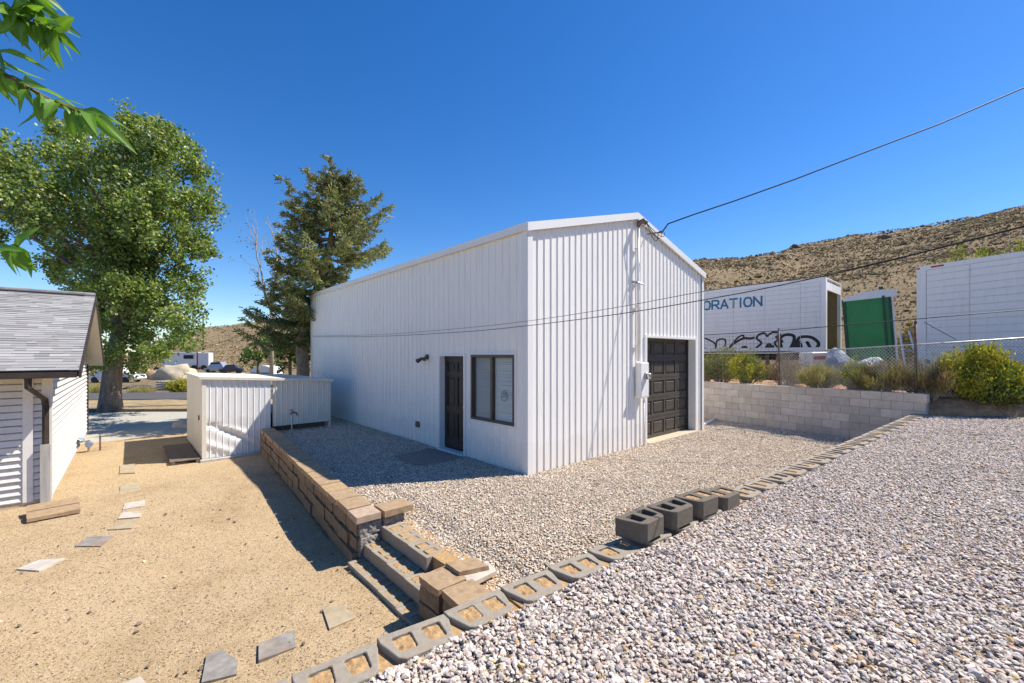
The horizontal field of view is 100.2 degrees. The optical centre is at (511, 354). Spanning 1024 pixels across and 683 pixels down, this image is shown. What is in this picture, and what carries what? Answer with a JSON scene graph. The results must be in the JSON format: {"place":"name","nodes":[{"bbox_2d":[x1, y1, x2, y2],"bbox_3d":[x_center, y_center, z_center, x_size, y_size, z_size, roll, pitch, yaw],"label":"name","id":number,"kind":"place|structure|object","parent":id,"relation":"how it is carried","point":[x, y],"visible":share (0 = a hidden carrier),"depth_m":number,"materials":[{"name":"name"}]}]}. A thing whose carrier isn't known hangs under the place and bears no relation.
{"place":"outdoors","nodes":[
{"label":"outdoors","id":0,"kind":"place"},
{"bbox_2d":[82,412,186,443],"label":"driveway","id":1,"kind":"structure","parent":0,"point":[111,426],"depth_m":16.01,"materials":[{"name":"grey concrete"}]},
{"bbox_2d":[89,398,272,408],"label":"verge","id":2,"kind":"structure","parent":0,"point":[152,403],"depth_m":22.68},
{"bbox_2d":[230,210,297,373],"bbox_3d":[-13.071,-3.450,23.094,4.404,9.537,2.335,0,0,0],"label":"sparse tree","id":3,"kind":"object","parent":2,"relation":"on","point":[271,366],"visible":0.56,"depth_m":23.00,"materials":[{"name":"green plant"}]},
{"bbox_2d":[89,391,272,399],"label":"road","id":4,"kind":"structure","parent":0,"point":[157,395],"depth_m":27.00,"materials":[{"name":"asphalt"}]},
{"bbox_2d":[0,433,408,682],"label":"sand yard","id":5,"kind":"structure","parent":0,"point":[93,468],"depth_m":4.89,"materials":[{"name":"beige sand"}]},
{"bbox_2d":[16,558,65,571],"bbox_3d":[-5.793,2.587,5.264,0.322,0.030,0.322,0,0,0],"label":"flagstone","id":6,"kind":"object","parent":5,"relation":"on","point":[40,565],"visible":1,"depth_m":5.24,"materials":[{"name":"stone"}]},
{"bbox_2d":[26,497,80,522],"bbox_3d":[-7.435,2.538,6.956,0.566,0.204,0.597,0,0,42],"label":"splash step","id":7,"kind":"object","parent":5,"relation":"on","point":[56,508],"visible":0.98,"depth_m":6.91,"materials":[{"name":"wood"}]},
{"bbox_2d":[75,536,112,546],"bbox_3d":[-5.767,2.586,5.926,0.467,0.030,0.326,0,0,0],"label":"flagstone","id":8,"kind":"object","parent":5,"relation":"on","point":[94,541],"visible":1,"depth_m":5.90,"materials":[{"name":"stone"}]},
{"bbox_2d":[108,520,137,530],"bbox_3d":[-5.871,2.595,6.475,0.298,0.030,0.334,0,0,-23],"label":"flagstone","id":9,"kind":"object","parent":5,"relation":"on","point":[124,525],"visible":1,"depth_m":6.47,"materials":[{"name":"stone"}]},
{"bbox_2d":[120,481,140,494],"bbox_3d":[-7.439,2.599,8.338,0.300,0.030,0.887,0,0,-43],"label":"flagstone","id":10,"kind":"object","parent":5,"relation":"on","point":[130,487],"visible":0.93,"depth_m":8.34,"materials":[{"name":"stone"}]},
{"bbox_2d":[118,510,142,519],"bbox_3d":[-6.140,2.592,6.901,0.280,0.030,0.400,0,0,-33],"label":"flagstone","id":11,"kind":"object","parent":5,"relation":"on","point":[132,514],"visible":1,"depth_m":6.87,"materials":[{"name":"stone"}]},
{"bbox_2d":[163,443,199,465],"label":"board walk","id":12,"kind":"structure","parent":5,"relation":"on","point":[174,453],"depth_m":10.91,"materials":[{"name":"grey wood"}]},
{"bbox_2d":[0,464,405,682],"bbox_3d":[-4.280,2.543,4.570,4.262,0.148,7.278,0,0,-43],"label":"scattered pebbles","id":13,"kind":"object","parent":5,"relation":"on","point":[138,623],"visible":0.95,"depth_m":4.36,"materials":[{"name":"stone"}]},
{"bbox_2d":[201,649,237,682],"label":"flagstone","id":14,"kind":"object","parent":5,"relation":"on","point":[220,664],"visible":1,"depth_m":3.49,"materials":[{"name":"stone"}]},
{"bbox_2d":[184,372,271,462],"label":"storage shed","id":15,"kind":"structure","parent":5,"relation":"on","point":[228,415],"depth_m":10.98,"materials":[{"name":"metal"}]},
{"bbox_2d":[187,375,201,458],"bbox_3d":[-8.792,1.585,11.835,0.075,1.950,3.526,0,0,-42],"label":"side door","id":16,"kind":"structure","parent":15,"relation":"in","point":[194,385],"depth_m":11.64,"materials":[{"name":"metal"}]},
{"bbox_2d":[259,630,295,662],"bbox_3d":[-2.051,2.545,3.746,0.311,0.030,0.264,0,0,-36],"label":"flagstone","id":17,"kind":"object","parent":5,"relation":"on","point":[273,647],"visible":1,"depth_m":3.71,"materials":[{"name":"stone"}]},
{"bbox_2d":[260,428,412,560],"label":"retaining wall","id":18,"kind":"structure","parent":5,"relation":"on","point":[349,522],"depth_m":6.17,"materials":[{"name":"stone"}]},
{"bbox_2d":[323,605,355,630],"bbox_3d":[-1.706,2.523,4.143,0.246,0.030,0.371,0,0,-42],"label":"flagstone","id":19,"kind":"object","parent":5,"relation":"on","point":[337,616],"visible":1,"depth_m":4.11,"materials":[{"name":"stone"}]},
{"bbox_2d":[348,558,376,579],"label":"hollow block","id":20,"kind":"structure","parent":5,"relation":"on","point":[355,569],"depth_m":4.98,"materials":[{"name":"beige concrete"}]},
{"bbox_2d":[362,571,392,593],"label":"hollow block","id":21,"kind":"structure","parent":5,"relation":"on","point":[371,584],"depth_m":4.66,"materials":[{"name":"beige concrete"}]},
{"bbox_2d":[377,586,411,611],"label":"hollow block","id":22,"kind":"structure","parent":5,"relation":"on","point":[390,602],"depth_m":4.34,"materials":[{"name":"beige concrete"}]},
{"bbox_2d":[395,602,424,625],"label":"hollow block","id":23,"kind":"structure","parent":5,"relation":"on","point":[408,619],"depth_m":4.07,"materials":[{"name":"beige concrete"}]},
{"bbox_2d":[419,566,489,619],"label":"block pier","id":24,"kind":"structure","parent":5,"relation":"on","point":[442,589],"depth_m":3.85,"materials":[{"name":"brown concrete"}]},
{"bbox_2d":[445,557,488,575],"bbox_3d":[-0.438,2.078,4.166,0.374,0.089,0.237,0,0,-25],"label":"loose cap stone","id":25,"kind":"object","parent":24,"relation":"on","point":[464,567],"visible":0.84,"depth_m":4.12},
{"bbox_2d":[465,561,496,583],"bbox_3d":[-0.288,2.100,4.098,0.200,0.040,0.430,0,0,34],"label":"flagstone","id":26,"kind":"object","parent":24,"relation":"on","point":[479,577],"visible":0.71,"depth_m":4.05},
{"bbox_3d":[-1.490,2.529,5.388,0.255,0.150,0.420,0,0,-42],"label":"hollow block","id":27,"kind":"object","parent":5,"relation":"on","visible":0},
{"bbox_3d":[-1.490,2.377,5.388,0.255,0.150,0.420,0,0,-42],"label":"hollow block","id":28,"kind":"object","parent":27,"relation":"on","visible":0},
{"bbox_2d":[381,522,407,544],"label":"hollow block","id":29,"kind":"structure","parent":28,"relation":"on","point":[386,531],"depth_m":5.29,"materials":[{"name":"beige concrete"}]},
{"bbox_3d":[-1.217,2.529,5.084,0.255,0.150,0.420,0,0,-42],"label":"hollow block","id":30,"kind":"object","parent":5,"relation":"on","visible":0},
{"bbox_3d":[-1.217,2.377,5.084,0.255,0.150,0.420,0,0,-42],"label":"hollow block","id":31,"kind":"object","parent":30,"relation":"on","visible":0},
{"bbox_2d":[391,530,423,556],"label":"hollow block","id":32,"kind":"structure","parent":31,"relation":"on","point":[399,543],"depth_m":5.04,"materials":[{"name":"beige concrete"}]},
{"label":"hollow block","id":33,"kind":"object","parent":5,"relation":"on","visible":0},
{"bbox_2d":[363,540,386,561],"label":"hollow block","id":34,"kind":"structure","parent":33,"relation":"on","point":[368,548],"depth_m":5.14,"materials":[{"name":"beige concrete"}]},
{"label":"hollow block","id":35,"kind":"object","parent":5,"relation":"on","visible":0},
{"bbox_2d":[371,546,402,574],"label":"hollow block","id":36,"kind":"structure","parent":35,"relation":"on","point":[379,561],"depth_m":4.92,"materials":[{"name":"beige concrete"}]},
{"bbox_2d":[407,541,442,571],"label":"hollow block","id":37,"kind":"structure","parent":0,"point":[420,558],"depth_m":4.70,"materials":[{"name":"concrete"}]},
{"bbox_2d":[399,448,463,465],"bbox_3d":[-1.795,2.109,8.761,1.083,0.042,1.267,0,0,-44],"label":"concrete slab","id":38,"kind":"object","parent":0,"point":[427,456],"depth_m":8.70,"materials":[{"name":"concrete"}]},
{"bbox_2d":[356,519,507,621],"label":"steps","id":39,"kind":"structure","parent":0,"point":[442,558],"depth_m":4.65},
{"bbox_2d":[0,0,1023,353],"label":"sky","id":40,"kind":"structure","parent":0,"point":[474,119],"materials":[{"name":"blue"}]},
{"bbox_2d":[89,207,1023,392],"bbox_3d":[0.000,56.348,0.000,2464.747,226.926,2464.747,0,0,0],"label":"ground","id":41,"kind":"structure","parent":0,"point":[901,284],"depth_m":83.30,"materials":[{"name":"beige soil"}]},
{"bbox_2d":[0,286,104,510],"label":"house","id":42,"kind":"structure","parent":41,"relation":"on","point":[51,348],"depth_m":7.81,"materials":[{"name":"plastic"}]},
{"bbox_2d":[0,0,137,277],"bbox_3d":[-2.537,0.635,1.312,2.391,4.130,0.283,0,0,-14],"label":"fruit tree","id":43,"kind":"object","parent":41,"relation":"on","point":[44,33],"visible":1,"depth_m":1.50,"materials":[{"name":"green plant"}]},
{"bbox_2d":[0,97,231,412],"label":"cottonwood tree","id":44,"kind":"object","parent":41,"relation":"on","point":[119,228],"visible":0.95,"depth_m":18.12,"materials":[{"name":"green plant"}]},
{"bbox_2d":[89,368,146,382],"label":"parked car","id":45,"kind":"object","parent":41,"relation":"on","point":[96,378],"visible":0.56,"depth_m":45.35,"materials":[{"name":"white metal"}]},
{"bbox_2d":[89,408,186,411],"bbox_3d":[-17.860,2.605,19.807,24.339,0.190,0.144,0,0,-4],"label":"timber edging","id":46,"kind":"object","parent":41,"relation":"on","point":[151,410],"visible":0.17,"depth_m":19.80,"materials":[{"name":"brown wood"}]},
{"bbox_2d":[123,384,157,392],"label":"dry scrub","id":47,"kind":"object","parent":41,"relation":"on","point":[140,389],"visible":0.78,"depth_m":30.74,"materials":[{"name":"green plant"}]},
{"bbox_2d":[149,364,197,379],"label":"dirt heap","id":48,"kind":"object","parent":41,"relation":"on","point":[167,372],"visible":0.44,"depth_m":50.97,"materials":[{"name":"soil"}]},
{"bbox_2d":[161,375,186,391],"bbox_3d":[-23.983,2.167,31.008,2.076,1.415,2.075,0,0,0],"label":"rabbitbrush","id":49,"kind":"object","parent":41,"relation":"on","point":[177,385],"visible":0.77,"depth_m":30.57,"materials":[{"name":"green plant"}]},
{"bbox_2d":[162,352,212,369],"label":"box truck","id":50,"kind":"object","parent":41,"relation":"on","point":[194,360],"visible":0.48,"depth_m":80.67,"materials":[{"name":"paint"}]},
{"bbox_2d":[203,362,227,372],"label":"parked car","id":51,"kind":"object","parent":41,"relation":"on","point":[214,366],"visible":0.58,"depth_m":74.13,"materials":[{"name":"silver metal"}]},
{"bbox_2d":[238,335,282,373],"bbox_3d":[-20.962,-0.116,35.513,3.054,3.987,4.236,0,0,-38],"label":"elm tree","id":52,"kind":"object","parent":41,"relation":"on","point":[257,358],"visible":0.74,"depth_m":35.16,"materials":[{"name":"green plant"}]},
{"bbox_2d":[268,328,310,374],"bbox_3d":[-20.176,-0.852,40.038,5.689,5.810,4.643,0,0,-21],"label":"elm tree","id":53,"kind":"object","parent":41,"relation":"on","point":[290,356],"visible":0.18,"depth_m":39.81,"materials":[{"name":"green plant"}]},
{"bbox_2d":[89,205,1023,374],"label":"hill scrub","id":54,"kind":"object","parent":41,"relation":"on","point":[992,221],"visible":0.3,"depth_m":89.36,"materials":[{"name":"green plant"}]},
{"bbox_2d":[355,226,1023,336],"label":"overhead cable","id":55,"kind":"object","parent":41,"relation":"on","point":[742,292],"visible":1,"depth_m":4.24,"materials":[{"name":"rubber"}]},
{"bbox_2d":[704,381,929,437],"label":"block wall","id":56,"kind":"structure","parent":41,"relation":"on","point":[847,413],"depth_m":11.53,"materials":[{"name":"grey concrete"}]},
{"bbox_2d":[271,402,849,583],"bbox_3d":[-0.827,2.128,14.533,13.110,0.074,20.422,0,0,-40],"label":"gravel pad","id":57,"kind":"object","parent":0,"point":[556,557],"visible":0.19,"depth_m":6.50,"materials":[{"name":"grey gravel"}]},
{"bbox_2d":[249,374,333,429],"bbox_3d":[-7.042,1.378,13.351,1.616,1.503,3.670,0,0,-42],"label":"lean to shed","id":58,"kind":"object","parent":57,"relation":"on","point":[307,399],"visible":0.94,"depth_m":12.06,"materials":[{"name":"white metal"}]},
{"bbox_2d":[232,153,395,375],"bbox_3d":[-7.817,-2.545,17.310,5.566,10.114,5.767,0,0,41],"label":"spruce tree","id":59,"kind":"object","parent":57,"relation":"on","point":[337,194],"visible":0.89,"depth_m":16.48,"materials":[{"name":"green plant"}]},
{"bbox_2d":[309,212,705,474],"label":"metal building","id":60,"kind":"structure","parent":57,"relation":"on","point":[544,397],"depth_m":9.35,"materials":[{"name":"paint"}]},
{"bbox_2d":[445,356,462,450],"bbox_3d":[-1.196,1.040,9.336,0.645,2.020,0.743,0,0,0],"label":"door","id":61,"kind":"structure","parent":60,"relation":"in","point":[453,364],"depth_m":9.41,"materials":[{"name":"brown metal"}]},
{"bbox_2d":[469,352,516,428],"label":"window","id":62,"kind":"structure","parent":60,"relation":"in","point":[493,394],"depth_m":8.24,"materials":[{"name":"glass"}]},
{"bbox_2d":[647,338,685,438],"bbox_3d":[3.939,0.840,11.131,2.492,2.520,0.058,0,0,-42],"label":"garage door","id":63,"kind":"structure","parent":60,"relation":"in","point":[666,358],"depth_m":11.19,"materials":[{"name":"black metal"}]},
{"bbox_2d":[663,87,1023,230],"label":"service cable","id":64,"kind":"object","parent":60,"relation":"on","point":[845,159],"visible":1,"depth_m":9.63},
{"bbox_2d":[270,416,851,590],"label":"gravel stones","id":65,"kind":"object","parent":57,"relation":"on","point":[710,431],"visible":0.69,"depth_m":7.31,"materials":[{"name":"grey gravel"}]},
{"bbox_2d":[377,415,930,673],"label":"row soil","id":66,"kind":"structure","parent":0,"point":[385,661],"depth_m":2.56,"materials":[{"name":"soil"}]},
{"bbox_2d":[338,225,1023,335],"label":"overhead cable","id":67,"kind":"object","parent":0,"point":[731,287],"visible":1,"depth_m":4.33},
{"bbox_2d":[367,415,1023,682],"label":"gravel lot","id":68,"kind":"structure","parent":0,"point":[875,633],"depth_m":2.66,"materials":[{"name":"grey gravel"}]},
{"bbox_2d":[364,495,1023,682],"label":"gravel fines","id":69,"kind":"object","parent":68,"relation":"on","point":[792,662],"visible":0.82,"depth_m":2.65,"materials":[{"name":"gravel"}]},
{"bbox_2d":[709,371,1023,416],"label":"terrace ground","id":70,"kind":"structure","parent":0,"point":[947,405],"depth_m":9.64,"materials":[{"name":"beige soil"}]},
{"bbox_2d":[704,346,738,382],"bbox_3d":[7.075,0.295,14.482,1.479,1.405,1.501,0,0,-35],"label":"rabbitbrush","id":71,"kind":"object","parent":70,"relation":"on","point":[710,368],"visible":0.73,"depth_m":14.34,"materials":[{"name":"green plant"}]},
{"bbox_2d":[726,346,773,383],"bbox_3d":[7.379,0.360,13.473,1.425,1.278,1.328,0,0,0],"label":"rabbitbrush","id":72,"kind":"object","parent":70,"relation":"on","point":[750,372],"visible":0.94,"depth_m":13.32,"materials":[{"name":"green plant"}]},
{"bbox_2d":[704,277,840,376],"bbox_3d":[8.358,-0.985,21.237,2.454,3.770,12.390,0,0,-42],"label":"semi trailer","id":73,"kind":"object","parent":70,"relation":"on","point":[811,303],"visible":0.58,"depth_m":17.34,"materials":[{"name":"metal"}]},
{"bbox_2d":[761,349,816,385],"bbox_3d":[8.413,0.414,13.135,1.733,1.178,1.579,0,0,-25],"label":"dry scrub","id":74,"kind":"object","parent":70,"relation":"on","point":[774,376],"visible":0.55,"depth_m":13.08,"materials":[{"name":"brown plant"}]},
{"bbox_2d":[799,352,826,368],"bbox_3d":[9.783,0.222,13.909,0.673,0.638,0.546,0,0,-14],"label":"cooler box","id":75,"kind":"object","parent":70,"relation":"on","point":[809,354],"visible":0.53,"depth_m":13.69,"materials":[{"name":"white plastic"}]},
{"bbox_2d":[793,359,843,388],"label":"straw grass","id":76,"kind":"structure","parent":70,"relation":"on","point":[818,377],"depth_m":11.63,"materials":[{"name":"green plant"}]},
{"bbox_2d":[824,347,853,370],"bbox_3d":[10.491,0.323,13.900,1.121,1.129,1.200,0,0,0],"label":"tarp heap","id":77,"kind":"object","parent":70,"relation":"on","point":[832,357],"visible":0.3,"depth_m":13.54,"materials":[{"name":"plastic"}]},
{"bbox_2d":[834,355,865,389],"bbox_3d":[8.948,0.492,11.199,0.777,1.009,0.792,0,0,0],"label":"rabbitbrush","id":78,"kind":"object","parent":70,"relation":"on","point":[843,369],"visible":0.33,"depth_m":11.19,"materials":[{"name":"green plant"}]},
{"bbox_2d":[704,309,1023,396],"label":"chain link fence","id":79,"kind":"object","parent":70,"relation":"on","point":[915,356],"visible":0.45,"depth_m":10.76,"materials":[{"name":"silver metal"}]},
{"bbox_2d":[842,286,903,367],"bbox_3d":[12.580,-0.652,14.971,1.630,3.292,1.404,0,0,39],"label":"trailer","id":80,"kind":"object","parent":70,"relation":"on","point":[872,306],"visible":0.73,"depth_m":14.53,"materials":[{"name":"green metal"}]},
{"bbox_2d":[845,297,892,362],"bbox_3d":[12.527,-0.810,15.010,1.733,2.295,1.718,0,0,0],"label":"door panel","id":81,"kind":"structure","parent":80,"relation":"in","point":[865,310],"depth_m":14.60,"materials":[{"name":"green plastic"}]},
{"bbox_2d":[845,353,914,391],"bbox_3d":[9.114,0.511,10.619,1.321,1.153,1.569,0,0,42],"label":"dry scrub","id":82,"kind":"object","parent":70,"relation":"on","point":[891,382],"visible":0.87,"depth_m":10.42,"materials":[{"name":"green plant"}]},
{"bbox_2d":[897,316,913,367],"bbox_3d":[14.442,-0.442,15.477,1.036,1.946,1.135,0,0,0],"label":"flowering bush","id":83,"kind":"object","parent":70,"relation":"on","point":[905,340],"visible":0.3,"depth_m":15.52,"materials":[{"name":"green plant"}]},
{"bbox_2d":[898,330,918,365],"bbox_3d":[12.174,-0.118,13.125,0.478,1.263,0.307,0,0,0],"label":"step ladder","id":84,"kind":"object","parent":70,"relation":"on","point":[902,343],"visible":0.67,"depth_m":13.16,"materials":[{"name":"silver metal"}]},
{"bbox_2d":[895,354,963,400],"bbox_3d":[9.702,0.513,10.032,1.250,1.141,1.253,0,0,-38],"label":"dry scrub","id":85,"kind":"object","parent":70,"relation":"on","point":[942,382],"visible":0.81,"depth_m":9.85,"materials":[{"name":"green plant"}]},
{"bbox_2d":[909,236,1023,304],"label":"green bush","id":86,"kind":"object","parent":70,"relation":"on","point":[986,252],"visible":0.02,"depth_m":15.91,"materials":[{"name":"green plant"}]},
{"bbox_2d":[917,251,1023,369],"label":"semi trailer","id":87,"kind":"object","parent":70,"relation":"on","point":[993,283],"visible":0.59,"depth_m":12.15,"materials":[{"name":"white paint"}]},
{"bbox_2d":[926,341,1023,402],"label":"rabbitbrush","id":88,"kind":"object","parent":70,"relation":"on","point":[981,368],"visible":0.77,"depth_m":9.50,"materials":[{"name":"green plant"}]},
{"bbox_2d":[946,378,1023,409],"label":"rabbitbrush","id":89,"kind":"object","parent":70,"relation":"on","point":[1011,397],"visible":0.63,"depth_m":9.31,"materials":[{"name":"green plant"}]},
{"bbox_3d":[3.343,2.035,5.299,12.756,1.081,9.552,0,0,0],"label":"block retaining wall","id":90,"kind":"object","parent":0,"visible":0},
{"bbox_2d":[291,642,378,682],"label":"hollow block","id":91,"kind":"structure","parent":90,"relation":"on","point":[360,665],"depth_m":2.20,"materials":[{"name":"grey concrete"}]},
{"bbox_2d":[377,614,453,664],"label":"hollow block","id":92,"kind":"structure","parent":90,"relation":"on","point":[406,644],"depth_m":2.42,"materials":[{"name":"grey concrete"}]},
{"bbox_2d":[444,589,512,630],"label":"hollow block","id":93,"kind":"structure","parent":90,"relation":"on","point":[483,610],"depth_m":2.67,"materials":[{"name":"grey concrete"}]},
{"bbox_2d":[500,569,562,603],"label":"hollow block","id":94,"kind":"structure","parent":90,"relation":"on","point":[533,588],"depth_m":2.92,"materials":[{"name":"grey concrete"}]},
{"bbox_2d":[548,553,604,582],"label":"hollow block","id":95,"kind":"structure","parent":90,"relation":"on","point":[574,569],"depth_m":3.18,"materials":[{"name":"grey concrete"}]},
{"bbox_2d":[588,538,640,562],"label":"hollow block","id":96,"kind":"structure","parent":90,"relation":"on","point":[617,549],"depth_m":3.44,"materials":[{"name":"grey concrete"}]},
{"bbox_2d":[628,529,671,546],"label":"hollow block","id":97,"kind":"structure","parent":90,"relation":"on","point":[666,534],"depth_m":3.61,"materials":[{"name":"grey concrete"}]},
{"bbox_2d":[615,506,663,541],"bbox_3d":[1.107,1.442,3.646,0.420,0.150,0.255,0,0,-42],"label":"hollow block","id":98,"kind":"object","parent":97,"relation":"on","point":[642,524],"depth_m":3.55,"materials":[{"name":"grey concrete"}]},
{"bbox_2d":[664,518,698,533],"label":"hollow block","id":99,"kind":"structure","parent":90,"relation":"on","point":[684,527],"depth_m":3.84,"materials":[{"name":"grey concrete"}]},
{"bbox_2d":[647,497,692,528],"bbox_3d":[1.461,1.443,3.908,0.420,0.150,0.255,0,0,-38],"label":"hollow block","id":100,"kind":"object","parent":99,"relation":"on","point":[677,513],"depth_m":3.82,"materials":[{"name":"concrete"}]},
{"bbox_2d":[693,508,721,520],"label":"hollow block","id":101,"kind":"structure","parent":90,"relation":"on","point":[709,516],"depth_m":4.09,"materials":[{"name":"grey concrete"}]},
{"bbox_2d":[674,488,717,517],"bbox_3d":[1.814,1.444,4.170,0.420,0.150,0.255,0,0,-35],"label":"hollow block","id":102,"kind":"object","parent":101,"relation":"on","point":[704,503],"depth_m":4.08,"materials":[{"name":"grey concrete"}]},
{"bbox_2d":[733,485,761,500],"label":"hollow block","id":103,"kind":"structure","parent":90,"relation":"on","point":[748,493],"depth_m":4.71,"materials":[{"name":"beige concrete"}]},
{"bbox_2d":[743,478,778,491],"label":"hollow block","id":104,"kind":"structure","parent":90,"relation":"on","point":[762,485],"depth_m":4.96,"materials":[{"name":"beige concrete"}]},
{"bbox_2d":[760,472,793,483],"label":"hollow block","id":105,"kind":"structure","parent":90,"relation":"on","point":[777,477],"depth_m":5.22,"materials":[{"name":"beige concrete"}]},
{"bbox_2d":[775,466,806,476],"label":"hollow block","id":106,"kind":"structure","parent":90,"relation":"on","point":[792,471],"depth_m":5.46,"materials":[{"name":"beige concrete"}]},
{"bbox_2d":[788,461,820,471],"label":"hollow block","id":107,"kind":"structure","parent":90,"relation":"on","point":[808,466],"depth_m":5.71,"materials":[{"name":"beige concrete"}]},
{"bbox_2d":[802,456,831,465],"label":"hollow block","id":108,"kind":"structure","parent":90,"relation":"on","point":[821,461],"depth_m":5.97,"materials":[{"name":"beige concrete"}]},
{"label":"hollow block","id":109,"kind":"object","parent":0,"visible":0},
{"bbox_2d":[706,485,739,511],"bbox_3d":[2.167,1.494,4.432,0.420,0.150,0.255,0,0,-38],"label":"hollow block","id":110,"kind":"object","parent":109,"relation":"on","point":[728,499],"depth_m":4.35,"materials":[{"name":"grey concrete"}]},
{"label":"hollow block","id":111,"kind":"object","parent":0,"visible":0},
{"bbox_2d":[386,558,420,589],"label":"hollow block","id":112,"kind":"structure","parent":111,"relation":"on","point":[395,575],"depth_m":4.62,"materials":[{"name":"beige concrete"}]},
{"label":"hollow block","id":113,"kind":"object","parent":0,"visible":0},
{"bbox_2d":[403,572,427,604],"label":"hollow block","id":114,"kind":"structure","parent":113,"relation":"on","point":[411,588],"depth_m":4.34,"materials":[{"name":"beige concrete"}]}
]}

